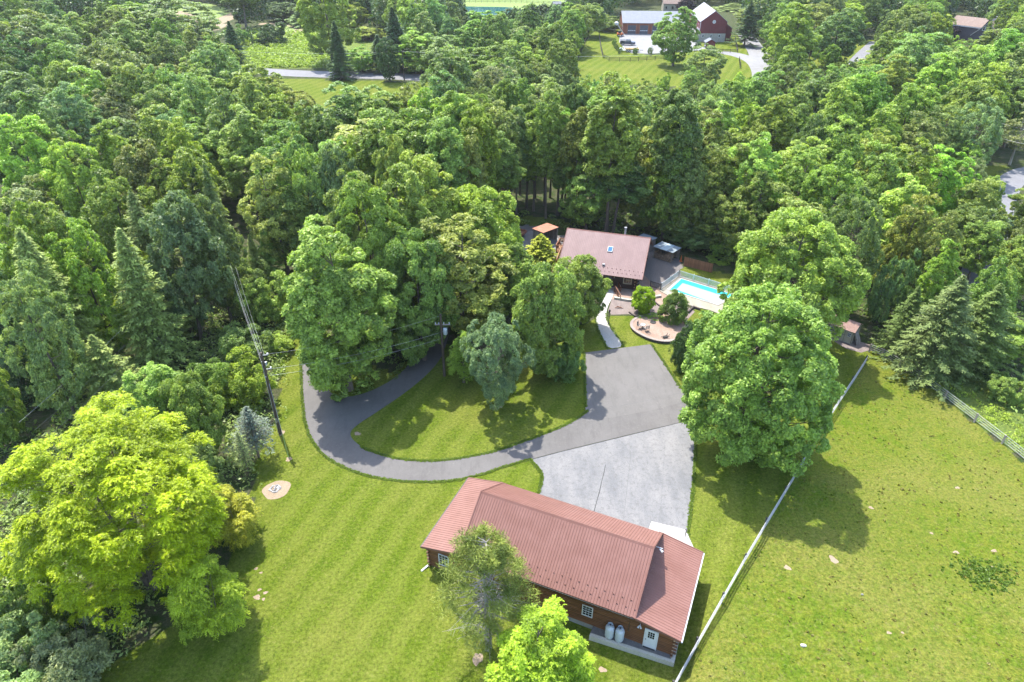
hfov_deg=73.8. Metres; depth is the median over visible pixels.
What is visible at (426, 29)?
broadleaf tree
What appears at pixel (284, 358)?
undergrowth
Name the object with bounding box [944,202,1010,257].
broadleaf tree
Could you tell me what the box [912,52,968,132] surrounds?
broadleaf tree
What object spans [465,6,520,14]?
pond
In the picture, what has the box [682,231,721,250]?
broadleaf tree
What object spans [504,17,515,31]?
broadleaf tree
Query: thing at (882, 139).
broadleaf tree
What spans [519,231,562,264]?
gravel yard
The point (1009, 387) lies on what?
bush
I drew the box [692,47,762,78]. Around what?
barn drive
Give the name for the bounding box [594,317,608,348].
turf edge
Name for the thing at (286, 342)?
bush
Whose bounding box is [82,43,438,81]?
road
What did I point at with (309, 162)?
broadleaf tree
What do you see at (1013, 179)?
road
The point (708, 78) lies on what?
bush
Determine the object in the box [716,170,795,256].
fine leaved tree
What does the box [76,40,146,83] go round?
broadleaf tree
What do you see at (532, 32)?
broadleaf tree
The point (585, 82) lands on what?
tall tree
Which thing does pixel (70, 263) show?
broadleaf tree
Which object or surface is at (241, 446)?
blue spruce
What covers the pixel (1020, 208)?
roadside tree
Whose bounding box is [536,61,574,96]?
broadleaf tree
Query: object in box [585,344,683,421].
parking pad
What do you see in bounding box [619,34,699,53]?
barn yard
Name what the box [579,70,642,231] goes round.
tree
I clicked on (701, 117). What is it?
broadleaf tree
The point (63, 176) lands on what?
broadleaf tree
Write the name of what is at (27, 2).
broadleaf tree
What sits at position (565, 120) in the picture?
tall tree
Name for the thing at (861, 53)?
lane
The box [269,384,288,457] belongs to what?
guy wire
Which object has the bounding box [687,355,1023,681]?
grass tufts
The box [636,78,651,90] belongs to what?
bush
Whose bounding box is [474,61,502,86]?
broadleaf tree
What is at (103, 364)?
spruce tree
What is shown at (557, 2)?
run in shelter
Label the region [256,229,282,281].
conifer
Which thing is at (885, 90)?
broadleaf tree
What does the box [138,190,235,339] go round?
broadleaf tree
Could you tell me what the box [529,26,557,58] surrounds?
broadleaf tree
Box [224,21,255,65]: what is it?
conifer
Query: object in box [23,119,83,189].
broadleaf tree
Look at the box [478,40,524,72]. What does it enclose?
broadleaf tree
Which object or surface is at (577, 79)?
bush
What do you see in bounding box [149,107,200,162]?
broadleaf tree
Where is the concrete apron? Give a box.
[649,521,692,546]
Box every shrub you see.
[544,335,586,383]
[630,285,655,313]
[657,288,689,325]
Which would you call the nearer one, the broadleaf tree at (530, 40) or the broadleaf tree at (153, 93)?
the broadleaf tree at (153, 93)
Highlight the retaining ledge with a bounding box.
[589,626,678,666]
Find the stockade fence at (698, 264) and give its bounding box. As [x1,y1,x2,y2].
[683,257,713,272]
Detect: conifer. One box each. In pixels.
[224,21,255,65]
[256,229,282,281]
[285,7,315,28]
[305,13,331,28]
[325,21,358,80]
[366,34,384,73]
[383,7,415,73]
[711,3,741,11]
[726,0,761,46]
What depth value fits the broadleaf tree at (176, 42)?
183.95 m
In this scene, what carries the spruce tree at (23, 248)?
on the ground at (336, 556)
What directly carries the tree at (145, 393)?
on the ground at (336, 556)
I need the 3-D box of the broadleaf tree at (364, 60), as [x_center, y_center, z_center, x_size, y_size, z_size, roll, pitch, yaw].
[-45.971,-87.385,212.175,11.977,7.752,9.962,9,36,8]
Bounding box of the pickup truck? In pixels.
[620,39,635,45]
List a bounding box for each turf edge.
[298,339,531,482]
[360,409,588,462]
[530,459,543,493]
[582,352,587,406]
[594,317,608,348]
[605,313,624,346]
[650,344,681,388]
[686,442,697,536]
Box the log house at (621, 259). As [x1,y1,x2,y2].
[558,227,652,290]
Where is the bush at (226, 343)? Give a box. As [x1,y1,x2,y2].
[217,320,274,370]
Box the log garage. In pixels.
[420,477,704,657]
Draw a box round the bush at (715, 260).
[706,254,730,265]
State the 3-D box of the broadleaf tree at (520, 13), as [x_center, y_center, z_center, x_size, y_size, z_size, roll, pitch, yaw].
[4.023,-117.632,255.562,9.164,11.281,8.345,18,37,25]
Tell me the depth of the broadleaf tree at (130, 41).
184.00 m
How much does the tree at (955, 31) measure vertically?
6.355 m
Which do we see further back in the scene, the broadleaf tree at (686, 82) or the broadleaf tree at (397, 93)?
the broadleaf tree at (686, 82)
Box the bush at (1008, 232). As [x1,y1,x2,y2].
[991,208,1021,251]
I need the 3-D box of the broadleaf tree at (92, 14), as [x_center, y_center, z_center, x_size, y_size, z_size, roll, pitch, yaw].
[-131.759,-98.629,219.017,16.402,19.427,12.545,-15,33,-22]
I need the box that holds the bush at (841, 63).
[834,60,847,70]
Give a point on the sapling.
(455, 357)
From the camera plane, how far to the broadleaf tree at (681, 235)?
104.56 m
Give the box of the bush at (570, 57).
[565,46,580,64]
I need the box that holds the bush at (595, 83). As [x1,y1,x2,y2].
[587,76,604,90]
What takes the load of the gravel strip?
on the ground at (336, 556)
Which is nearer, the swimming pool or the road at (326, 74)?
the swimming pool
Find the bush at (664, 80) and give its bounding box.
[656,73,670,89]
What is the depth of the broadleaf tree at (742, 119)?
129.91 m
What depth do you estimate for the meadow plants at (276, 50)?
236.43 m
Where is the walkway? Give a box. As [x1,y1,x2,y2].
[596,290,620,347]
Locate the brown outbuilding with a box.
[661,0,686,10]
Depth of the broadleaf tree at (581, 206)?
107.84 m
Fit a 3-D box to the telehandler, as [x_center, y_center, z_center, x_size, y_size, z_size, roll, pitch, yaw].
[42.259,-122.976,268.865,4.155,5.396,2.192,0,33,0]
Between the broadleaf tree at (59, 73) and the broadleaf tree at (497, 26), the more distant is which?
the broadleaf tree at (497, 26)
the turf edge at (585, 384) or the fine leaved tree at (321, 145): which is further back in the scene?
the fine leaved tree at (321, 145)
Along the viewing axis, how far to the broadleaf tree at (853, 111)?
126.04 m
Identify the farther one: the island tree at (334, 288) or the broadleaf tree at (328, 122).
the broadleaf tree at (328, 122)
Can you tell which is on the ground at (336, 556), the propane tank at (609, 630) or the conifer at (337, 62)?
the conifer at (337, 62)
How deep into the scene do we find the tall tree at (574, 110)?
114.18 m
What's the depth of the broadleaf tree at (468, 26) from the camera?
224.44 m
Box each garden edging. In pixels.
[614,294,661,301]
[688,306,699,312]
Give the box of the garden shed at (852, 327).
[828,319,862,343]
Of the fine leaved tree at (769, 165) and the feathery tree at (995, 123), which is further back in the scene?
the feathery tree at (995, 123)
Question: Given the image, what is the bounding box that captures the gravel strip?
[831,337,869,352]
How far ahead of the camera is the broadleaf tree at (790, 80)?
153.63 m
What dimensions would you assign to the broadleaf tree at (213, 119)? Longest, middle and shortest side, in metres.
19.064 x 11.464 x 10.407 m
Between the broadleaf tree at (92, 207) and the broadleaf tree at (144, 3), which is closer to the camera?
the broadleaf tree at (92, 207)
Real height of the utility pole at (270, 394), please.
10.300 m
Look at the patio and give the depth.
86.27 m
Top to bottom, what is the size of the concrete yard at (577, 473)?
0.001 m
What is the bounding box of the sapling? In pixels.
[446,330,477,382]
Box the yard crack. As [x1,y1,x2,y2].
[594,465,605,510]
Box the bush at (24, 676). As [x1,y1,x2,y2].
[0,637,68,681]
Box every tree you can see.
[0,0,25,18]
[0,1,8,19]
[0,9,18,27]
[0,16,51,73]
[0,21,19,49]
[0,23,20,48]
[0,30,44,86]
[0,47,19,85]
[0,62,57,121]
[0,70,74,154]
[0,112,76,202]
[0,124,25,183]
[0,173,72,216]
[0,187,66,273]
[0,196,107,333]
[0,200,69,343]
[0,243,33,328]
[0,258,94,425]
[0,281,69,417]
[0,368,26,447]
[0,387,228,636]
[7,0,34,19]
[9,3,31,22]
[9,90,79,172]
[10,227,130,410]
[11,14,59,22]
[12,15,61,62]
[14,9,70,53]
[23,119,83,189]
[28,37,83,101]
[29,0,59,24]
[38,0,68,24]
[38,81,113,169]
[39,130,118,239]
[40,23,85,51]
[42,60,92,141]
[43,40,74,65]
[44,19,67,26]
[44,217,133,354]
[59,11,99,56]
[60,44,93,77]
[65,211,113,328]
[67,65,132,144]
[68,334,145,437]
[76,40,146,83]
[78,0,116,40]
[79,119,148,211]
[79,168,159,275]
[80,31,129,76]
[82,82,142,157]
[90,6,135,50]
[94,0,128,13]
[96,0,165,39]
[98,62,163,125]
[102,4,142,41]
[103,19,153,64]
[107,48,143,65]
[107,116,153,175]
[110,227,206,383]
[112,245,164,343]
[113,137,176,257]
[117,0,224,48]
[117,22,155,56]
[120,103,198,195]
[121,361,207,447]
[123,189,214,344]
[131,80,197,134]
[134,2,159,27]
[135,64,204,125]
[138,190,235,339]
[143,63,179,99]
[143,146,228,258]
[145,31,192,74]
[146,18,182,55]
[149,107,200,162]
[153,33,195,73]
[156,116,217,198]
[158,65,183,80]
[158,370,226,454]
[166,553,251,645]
[169,72,228,153]
[171,435,224,503]
[177,49,216,97]
[177,193,247,321]
[181,25,218,67]
[186,61,248,118]
[187,117,243,196]
[187,156,228,242]
[190,40,241,111]
[190,484,262,552]
[196,35,244,77]
[202,163,248,278]
[203,87,257,192]
[214,104,281,214]
[219,43,240,63]
[220,0,260,28]
[221,23,253,45]
[225,63,284,128]
[231,72,274,133]
[237,152,307,275]
[245,18,288,44]
[247,234,275,288]
[249,93,295,146]
[249,183,317,270]
[250,146,278,188]
[251,121,319,221]
[258,112,293,149]
[265,2,295,21]
[266,72,294,95]
[268,82,296,105]
[273,142,333,265]
[280,90,315,117]
[280,213,399,401]
[283,105,318,169]
[293,99,343,171]
[294,0,361,60]
[297,104,325,140]
[305,142,369,233]
[311,135,355,192]
[319,168,388,267]
[322,81,370,138]
[325,171,415,347]
[329,118,385,184]
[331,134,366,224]
[336,1,371,28]
[344,44,377,72]
[349,84,411,136]
[352,123,394,196]
[354,26,388,39]
[358,108,413,194]
[359,162,440,303]
[371,131,418,203]
[372,0,387,31]
[375,37,402,80]
[381,0,410,27]
[382,227,459,366]
[385,81,427,134]
[386,90,416,112]
[395,27,440,72]
[396,0,429,45]
[397,149,468,256]
[399,107,456,188]
[402,2,434,38]
[404,86,443,131]
[404,212,518,339]
[408,11,437,51]
[416,35,456,67]
[416,45,476,108]
[418,0,452,34]
[421,59,434,72]
[423,69,464,117]
[423,116,480,194]
[425,45,471,90]
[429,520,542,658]
[430,90,474,143]
[435,183,523,291]
[437,13,462,42]
[440,183,492,244]
[443,0,461,21]
[446,14,461,34]
[450,28,484,64]
[450,92,467,146]
[455,16,468,36]
[456,126,488,201]
[459,81,475,95]
[459,102,501,186]
[459,311,536,410]
[461,10,501,49]
[461,92,480,119]
[463,47,493,71]
[464,236,539,325]
[465,93,487,141]
[471,68,497,101]
[472,63,517,99]
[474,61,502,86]
[474,86,495,102]
[477,13,511,66]
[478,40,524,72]
[478,99,513,199]
[481,98,497,200]
[483,595,596,681]
[484,97,495,112]
[486,77,534,103]
[486,130,526,192]
[490,79,516,191]
[491,57,518,73]
[496,112,523,190]
[499,29,531,72]
[500,26,536,58]
[502,68,520,84]
[503,56,538,92]
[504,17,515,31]
[504,104,527,198]
[505,105,544,207]
[506,77,535,194]
[506,106,529,213]
[509,261,586,377]
[513,3,541,35]
[513,10,532,30]
[518,42,543,80]
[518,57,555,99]
[518,133,547,211]
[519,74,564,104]
[525,26,540,53]
[525,90,563,218]
[525,95,542,193]
[528,95,546,197]
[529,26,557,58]
[529,102,552,205]
[535,20,571,67]
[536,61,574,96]
[541,39,579,84]
[543,4,565,23]
[543,77,564,197]
[544,106,574,215]
[546,151,578,213]
[548,107,575,209]
[556,253,612,327]
[558,82,591,204]
[558,106,592,223]
[558,163,611,229]
[559,9,585,47]
[560,2,588,37]
[561,88,577,200]
[564,4,593,37]
[567,30,583,52]
[574,86,633,221]
[575,78,593,111]
[579,2,613,36]
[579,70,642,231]
[589,156,652,232]
[597,14,621,30]
[600,83,629,97]
[611,94,657,161]
[615,126,670,227]
[617,172,662,230]
[629,103,654,145]
[636,82,655,100]
[638,145,695,224]
[639,86,667,114]
[647,89,703,239]
[651,6,701,65]
[658,179,710,243]
[659,105,705,185]
[659,221,703,248]
[670,141,719,225]
[673,88,702,109]
[675,0,696,13]
[677,282,846,477]
[678,43,727,85]
[680,65,706,98]
[680,105,713,130]
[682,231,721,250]
[688,79,709,100]
[691,139,756,232]
[691,174,751,243]
[694,110,733,193]
[697,80,734,127]
[702,100,741,143]
[712,75,751,134]
[712,128,763,178]
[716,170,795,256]
[716,206,872,352]
[718,131,787,228]
[730,98,767,153]
[733,0,770,31]
[737,94,799,172]
[740,76,761,93]
[740,104,766,133]
[746,70,785,117]
[747,74,780,102]
[755,197,831,283]
[757,0,791,46]
[758,63,776,79]
[758,88,816,155]
[759,2,812,50]
[760,136,835,206]
[761,2,823,71]
[763,64,808,107]
[766,5,788,40]
[768,37,817,88]
[769,144,833,211]
[770,196,824,262]
[772,84,812,145]
[776,0,808,12]
[784,113,839,200]
[787,67,850,136]
[794,73,813,103]
[796,150,872,237]
[801,0,842,51]
[802,114,875,201]
[808,76,864,145]
[813,8,865,64]
[813,63,856,105]
[813,184,885,313]
[817,0,847,31]
[819,44,841,68]
[832,71,887,133]
[833,0,871,37]
[833,132,859,162]
[840,140,909,236]
[843,60,895,125]
[848,104,903,156]
[851,0,883,34]
[852,127,908,184]
[853,172,945,262]
[855,50,883,67]
[856,63,876,70]
[859,64,885,114]
[863,248,921,323]
[867,30,910,65]
[868,275,990,401]
[868,286,923,361]
[871,193,942,299]
[874,9,902,46]
[874,136,943,225]
[876,53,916,108]
[876,82,941,152]
[878,32,953,73]
[880,3,928,53]
[884,25,949,92]
[894,12,937,47]
[896,110,948,166]
[897,84,938,139]
[898,0,924,27]
[899,210,964,292]
[900,144,932,184]
[901,0,936,11]
[903,44,938,76]
[907,105,966,166]
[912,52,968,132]
[912,291,962,328]
[914,144,982,214]
[915,238,961,315]
[917,12,956,64]
[924,0,944,19]
[924,0,950,16]
[928,44,996,98]
[933,109,967,145]
[934,296,996,349]
[935,78,1004,150]
[937,22,954,42]
[938,283,1023,384]
[939,50,988,86]
[939,97,1005,167]
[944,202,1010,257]
[945,25,960,36]
[947,61,1012,134]
[948,140,983,179]
[949,38,974,51]
[951,177,1007,228]
[953,29,1005,55]
[954,41,977,55]
[956,156,987,193]
[956,220,1006,279]
[963,254,1017,321]
[972,175,1006,204]
[976,313,1023,363]
[979,265,1022,309]
[982,28,1023,96]
[984,0,1013,22]
[986,0,1023,35]
[987,75,1023,147]
[990,234,1023,301]
[992,18,1023,61]
[993,219,1016,231]
[996,42,1023,111]
[999,104,1023,164]
[1003,6,1023,29]
[1004,217,1023,255]
[1006,8,1023,27]
[1009,188,1023,226]
[1013,85,1023,138]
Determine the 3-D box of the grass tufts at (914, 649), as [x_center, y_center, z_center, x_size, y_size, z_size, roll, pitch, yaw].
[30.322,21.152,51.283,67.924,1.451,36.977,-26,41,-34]
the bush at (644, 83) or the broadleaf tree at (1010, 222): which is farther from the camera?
the bush at (644, 83)
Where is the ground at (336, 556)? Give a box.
[0,0,1023,681]
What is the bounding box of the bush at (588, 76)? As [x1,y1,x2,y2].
[582,74,593,87]
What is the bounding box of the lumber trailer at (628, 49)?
[622,48,639,51]
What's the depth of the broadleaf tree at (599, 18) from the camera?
262.04 m
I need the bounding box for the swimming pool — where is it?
[667,278,730,304]
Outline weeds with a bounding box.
[875,347,1023,453]
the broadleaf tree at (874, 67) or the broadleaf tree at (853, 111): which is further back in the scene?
the broadleaf tree at (874, 67)
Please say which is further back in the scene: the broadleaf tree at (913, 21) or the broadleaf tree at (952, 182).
the broadleaf tree at (913, 21)
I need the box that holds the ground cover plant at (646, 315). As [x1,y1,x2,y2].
[638,311,652,317]
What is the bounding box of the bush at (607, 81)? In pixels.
[599,74,625,94]
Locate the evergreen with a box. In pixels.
[668,320,700,373]
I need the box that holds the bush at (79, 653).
[5,610,116,681]
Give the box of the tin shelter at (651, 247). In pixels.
[639,233,656,251]
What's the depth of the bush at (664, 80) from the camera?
192.85 m
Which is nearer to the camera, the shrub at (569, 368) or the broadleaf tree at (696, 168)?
the shrub at (569, 368)
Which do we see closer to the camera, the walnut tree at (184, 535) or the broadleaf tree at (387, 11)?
the walnut tree at (184, 535)
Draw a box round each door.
[604,275,612,286]
[627,24,636,33]
[639,25,648,33]
[642,628,658,650]
[651,25,660,33]
[838,330,845,340]
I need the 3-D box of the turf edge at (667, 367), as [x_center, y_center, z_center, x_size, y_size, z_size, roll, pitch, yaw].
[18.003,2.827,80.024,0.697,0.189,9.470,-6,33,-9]
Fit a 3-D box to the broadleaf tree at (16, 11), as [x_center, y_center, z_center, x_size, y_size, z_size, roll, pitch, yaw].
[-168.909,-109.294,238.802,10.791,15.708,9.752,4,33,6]
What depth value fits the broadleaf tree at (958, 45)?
203.84 m
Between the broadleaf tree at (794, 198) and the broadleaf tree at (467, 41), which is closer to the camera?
the broadleaf tree at (794, 198)
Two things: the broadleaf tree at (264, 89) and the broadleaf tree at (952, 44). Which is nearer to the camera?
the broadleaf tree at (264, 89)
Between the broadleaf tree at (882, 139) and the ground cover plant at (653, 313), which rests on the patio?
the ground cover plant at (653, 313)
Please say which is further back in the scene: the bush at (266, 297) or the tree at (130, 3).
the tree at (130, 3)
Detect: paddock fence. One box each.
[463,0,551,2]
[604,55,663,61]
[707,37,737,52]
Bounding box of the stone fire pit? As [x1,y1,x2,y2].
[268,484,280,492]
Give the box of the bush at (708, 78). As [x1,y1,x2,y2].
[697,73,715,90]
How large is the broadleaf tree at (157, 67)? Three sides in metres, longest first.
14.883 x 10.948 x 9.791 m
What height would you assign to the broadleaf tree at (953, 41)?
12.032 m
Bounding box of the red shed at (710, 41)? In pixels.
[704,38,716,46]
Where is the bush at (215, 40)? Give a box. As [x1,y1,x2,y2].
[213,35,225,48]
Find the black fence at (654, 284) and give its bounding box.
[650,280,661,289]
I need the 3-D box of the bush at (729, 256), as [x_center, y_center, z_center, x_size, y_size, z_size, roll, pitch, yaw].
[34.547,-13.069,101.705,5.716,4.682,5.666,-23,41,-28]
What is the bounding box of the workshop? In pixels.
[619,11,684,34]
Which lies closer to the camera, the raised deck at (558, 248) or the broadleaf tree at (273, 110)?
the raised deck at (558, 248)
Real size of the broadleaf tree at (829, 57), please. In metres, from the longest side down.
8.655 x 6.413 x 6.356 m
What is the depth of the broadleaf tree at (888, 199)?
92.12 m
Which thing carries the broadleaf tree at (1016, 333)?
on the ground at (336, 556)
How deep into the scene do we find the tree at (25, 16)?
203.54 m
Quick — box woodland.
[3,0,1022,36]
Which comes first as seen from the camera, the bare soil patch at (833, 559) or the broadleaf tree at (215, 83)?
the bare soil patch at (833, 559)
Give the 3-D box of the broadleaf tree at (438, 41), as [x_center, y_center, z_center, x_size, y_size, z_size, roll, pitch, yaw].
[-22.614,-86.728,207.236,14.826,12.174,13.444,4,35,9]
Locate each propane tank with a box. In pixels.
[605,622,614,638]
[615,625,624,642]
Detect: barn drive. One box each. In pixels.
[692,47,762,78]
[738,34,769,69]
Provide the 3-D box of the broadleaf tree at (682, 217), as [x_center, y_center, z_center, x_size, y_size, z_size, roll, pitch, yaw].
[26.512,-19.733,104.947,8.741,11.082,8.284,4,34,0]
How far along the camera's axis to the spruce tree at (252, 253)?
90.85 m
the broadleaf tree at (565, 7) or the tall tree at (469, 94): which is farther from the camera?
the broadleaf tree at (565, 7)
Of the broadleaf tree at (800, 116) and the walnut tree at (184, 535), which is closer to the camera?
the walnut tree at (184, 535)
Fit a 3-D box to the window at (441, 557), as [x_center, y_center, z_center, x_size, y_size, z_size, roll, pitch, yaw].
[-5.495,17.671,54.893,0.920,1.294,0.057,13,35,20]
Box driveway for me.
[301,271,697,480]
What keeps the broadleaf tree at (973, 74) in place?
on the ground at (336, 556)
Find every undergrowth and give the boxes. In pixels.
[0,279,289,673]
[270,300,290,378]
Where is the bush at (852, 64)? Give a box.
[845,59,857,70]
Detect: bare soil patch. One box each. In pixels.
[262,480,290,498]
[599,666,606,671]
[829,555,838,563]
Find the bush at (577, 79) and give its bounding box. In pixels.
[575,74,583,83]
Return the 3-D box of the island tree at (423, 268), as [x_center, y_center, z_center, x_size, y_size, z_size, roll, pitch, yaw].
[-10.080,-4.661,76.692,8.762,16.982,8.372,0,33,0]
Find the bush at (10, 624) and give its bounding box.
[0,589,68,676]
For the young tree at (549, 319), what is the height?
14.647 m
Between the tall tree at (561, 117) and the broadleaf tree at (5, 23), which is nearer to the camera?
the tall tree at (561, 117)
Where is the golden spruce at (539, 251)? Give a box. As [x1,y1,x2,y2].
[521,233,559,277]
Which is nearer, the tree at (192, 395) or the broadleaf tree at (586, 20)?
the tree at (192, 395)
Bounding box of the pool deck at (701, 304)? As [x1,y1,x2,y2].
[660,276,732,312]
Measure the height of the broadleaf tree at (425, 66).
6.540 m
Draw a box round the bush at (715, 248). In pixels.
[709,235,736,256]
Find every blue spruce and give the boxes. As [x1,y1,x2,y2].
[223,406,278,457]
[230,433,258,472]
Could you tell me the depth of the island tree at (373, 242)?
72.91 m
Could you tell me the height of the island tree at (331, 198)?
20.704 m
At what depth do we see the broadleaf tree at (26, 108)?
116.15 m
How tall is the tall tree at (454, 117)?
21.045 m
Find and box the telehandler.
[615,21,623,36]
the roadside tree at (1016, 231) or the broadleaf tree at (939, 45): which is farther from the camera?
the broadleaf tree at (939, 45)
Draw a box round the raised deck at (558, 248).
[552,238,563,272]
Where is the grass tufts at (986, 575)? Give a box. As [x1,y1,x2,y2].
[941,552,1023,598]
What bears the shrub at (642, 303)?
on the gravel bed
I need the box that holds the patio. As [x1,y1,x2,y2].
[631,314,686,341]
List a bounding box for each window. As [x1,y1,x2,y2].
[438,553,448,566]
[581,604,592,617]
[623,278,631,284]
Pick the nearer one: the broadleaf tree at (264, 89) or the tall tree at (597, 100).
the tall tree at (597, 100)
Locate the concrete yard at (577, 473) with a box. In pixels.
[533,423,693,531]
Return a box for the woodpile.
[654,250,673,261]
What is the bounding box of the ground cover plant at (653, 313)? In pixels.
[648,312,661,320]
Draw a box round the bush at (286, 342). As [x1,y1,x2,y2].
[261,330,294,356]
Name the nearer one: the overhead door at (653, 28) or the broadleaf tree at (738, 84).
the broadleaf tree at (738, 84)
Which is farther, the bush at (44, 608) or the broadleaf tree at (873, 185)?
the broadleaf tree at (873, 185)
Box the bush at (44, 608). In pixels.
[0,563,76,649]
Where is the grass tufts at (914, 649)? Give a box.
[699,359,1023,681]
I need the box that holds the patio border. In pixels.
[630,312,687,343]
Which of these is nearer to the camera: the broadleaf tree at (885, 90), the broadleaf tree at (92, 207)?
the broadleaf tree at (92, 207)
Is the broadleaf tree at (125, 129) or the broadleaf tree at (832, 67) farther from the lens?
the broadleaf tree at (832, 67)
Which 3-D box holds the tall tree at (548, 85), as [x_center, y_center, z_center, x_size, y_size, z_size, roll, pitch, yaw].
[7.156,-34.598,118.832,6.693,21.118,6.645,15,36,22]
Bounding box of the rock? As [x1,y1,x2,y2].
[473,653,482,665]
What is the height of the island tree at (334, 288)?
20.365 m
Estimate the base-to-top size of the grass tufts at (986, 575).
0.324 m
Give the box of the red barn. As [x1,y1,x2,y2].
[689,2,731,41]
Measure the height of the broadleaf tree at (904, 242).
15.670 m
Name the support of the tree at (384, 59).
on the ground at (336, 556)
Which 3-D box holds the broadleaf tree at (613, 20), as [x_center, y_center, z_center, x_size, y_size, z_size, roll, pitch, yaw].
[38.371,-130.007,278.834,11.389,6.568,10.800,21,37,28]
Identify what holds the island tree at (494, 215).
on the ground at (336, 556)
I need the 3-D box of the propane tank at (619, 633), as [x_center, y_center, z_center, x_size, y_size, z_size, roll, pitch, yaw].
[7.901,21.466,50.055,0.680,1.470,0.680,-3,33,-4]
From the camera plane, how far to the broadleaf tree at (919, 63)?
172.94 m
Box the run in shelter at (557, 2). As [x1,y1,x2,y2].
[552,1,561,5]
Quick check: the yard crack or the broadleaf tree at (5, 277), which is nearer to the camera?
the yard crack
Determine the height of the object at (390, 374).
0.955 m
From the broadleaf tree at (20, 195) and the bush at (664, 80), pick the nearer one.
the broadleaf tree at (20, 195)
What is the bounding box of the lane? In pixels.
[849,41,874,63]
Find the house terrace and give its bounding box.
[605,276,666,304]
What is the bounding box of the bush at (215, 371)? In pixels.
[174,357,240,406]
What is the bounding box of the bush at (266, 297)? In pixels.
[233,269,292,323]
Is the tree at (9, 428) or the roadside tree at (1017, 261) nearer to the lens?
the tree at (9, 428)
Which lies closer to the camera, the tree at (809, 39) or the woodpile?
the woodpile
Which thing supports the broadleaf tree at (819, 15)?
on the ground at (336, 556)
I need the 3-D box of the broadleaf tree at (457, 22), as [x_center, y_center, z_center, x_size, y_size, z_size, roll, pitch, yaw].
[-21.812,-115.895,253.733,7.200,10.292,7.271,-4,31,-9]
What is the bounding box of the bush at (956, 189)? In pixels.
[936,179,975,221]
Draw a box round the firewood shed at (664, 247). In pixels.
[653,242,680,262]
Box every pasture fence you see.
[672,355,867,681]
[868,344,1023,457]
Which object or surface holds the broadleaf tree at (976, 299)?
on the ground at (336, 556)
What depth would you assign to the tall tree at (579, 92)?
110.97 m
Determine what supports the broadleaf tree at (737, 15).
on the ground at (336, 556)
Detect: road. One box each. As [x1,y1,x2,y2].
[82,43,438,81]
[960,167,1023,285]
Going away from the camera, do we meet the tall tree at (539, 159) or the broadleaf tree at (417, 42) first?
the tall tree at (539, 159)
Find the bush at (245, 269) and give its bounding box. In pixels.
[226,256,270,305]
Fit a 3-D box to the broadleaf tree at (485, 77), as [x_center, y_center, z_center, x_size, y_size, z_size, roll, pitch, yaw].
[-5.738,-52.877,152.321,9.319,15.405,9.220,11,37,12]
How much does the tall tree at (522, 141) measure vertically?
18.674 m
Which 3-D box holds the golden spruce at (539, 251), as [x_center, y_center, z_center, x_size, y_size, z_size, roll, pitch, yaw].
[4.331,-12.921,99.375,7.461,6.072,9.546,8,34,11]
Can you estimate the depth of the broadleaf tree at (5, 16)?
221.49 m
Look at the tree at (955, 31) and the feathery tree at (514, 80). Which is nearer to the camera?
the feathery tree at (514, 80)
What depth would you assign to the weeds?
71.94 m
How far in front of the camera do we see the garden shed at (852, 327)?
83.66 m
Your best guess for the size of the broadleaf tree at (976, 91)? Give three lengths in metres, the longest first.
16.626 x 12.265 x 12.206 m
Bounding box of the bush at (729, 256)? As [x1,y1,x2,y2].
[719,237,738,263]
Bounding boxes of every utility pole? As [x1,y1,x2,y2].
[260,352,281,434]
[435,314,449,376]
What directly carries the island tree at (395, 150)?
on the ground at (336, 556)
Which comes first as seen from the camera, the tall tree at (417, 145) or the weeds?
the weeds
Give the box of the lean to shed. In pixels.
[532,223,557,240]
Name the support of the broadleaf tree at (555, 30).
on the ground at (336, 556)
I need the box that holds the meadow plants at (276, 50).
[238,29,331,67]
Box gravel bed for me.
[608,299,694,319]
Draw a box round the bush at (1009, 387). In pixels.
[986,371,1023,407]
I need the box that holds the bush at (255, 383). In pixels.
[210,344,275,413]
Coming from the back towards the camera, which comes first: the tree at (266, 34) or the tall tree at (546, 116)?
the tree at (266, 34)
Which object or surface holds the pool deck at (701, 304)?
on the ground at (336, 556)
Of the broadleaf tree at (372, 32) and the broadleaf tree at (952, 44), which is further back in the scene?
the broadleaf tree at (372, 32)
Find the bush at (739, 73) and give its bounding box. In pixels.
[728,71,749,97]
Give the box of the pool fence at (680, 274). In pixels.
[661,270,730,289]
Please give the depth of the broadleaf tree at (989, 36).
194.12 m
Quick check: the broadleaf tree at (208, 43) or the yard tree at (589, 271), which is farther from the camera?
the broadleaf tree at (208, 43)
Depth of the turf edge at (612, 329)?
86.21 m
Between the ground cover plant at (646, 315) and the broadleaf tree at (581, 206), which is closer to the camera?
the ground cover plant at (646, 315)
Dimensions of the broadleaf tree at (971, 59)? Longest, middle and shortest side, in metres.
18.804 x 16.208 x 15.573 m
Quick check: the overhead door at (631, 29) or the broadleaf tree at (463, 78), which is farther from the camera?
the overhead door at (631, 29)
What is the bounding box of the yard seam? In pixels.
[534,423,676,458]
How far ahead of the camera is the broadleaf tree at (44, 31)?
190.12 m
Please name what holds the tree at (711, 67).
on the ground at (336, 556)

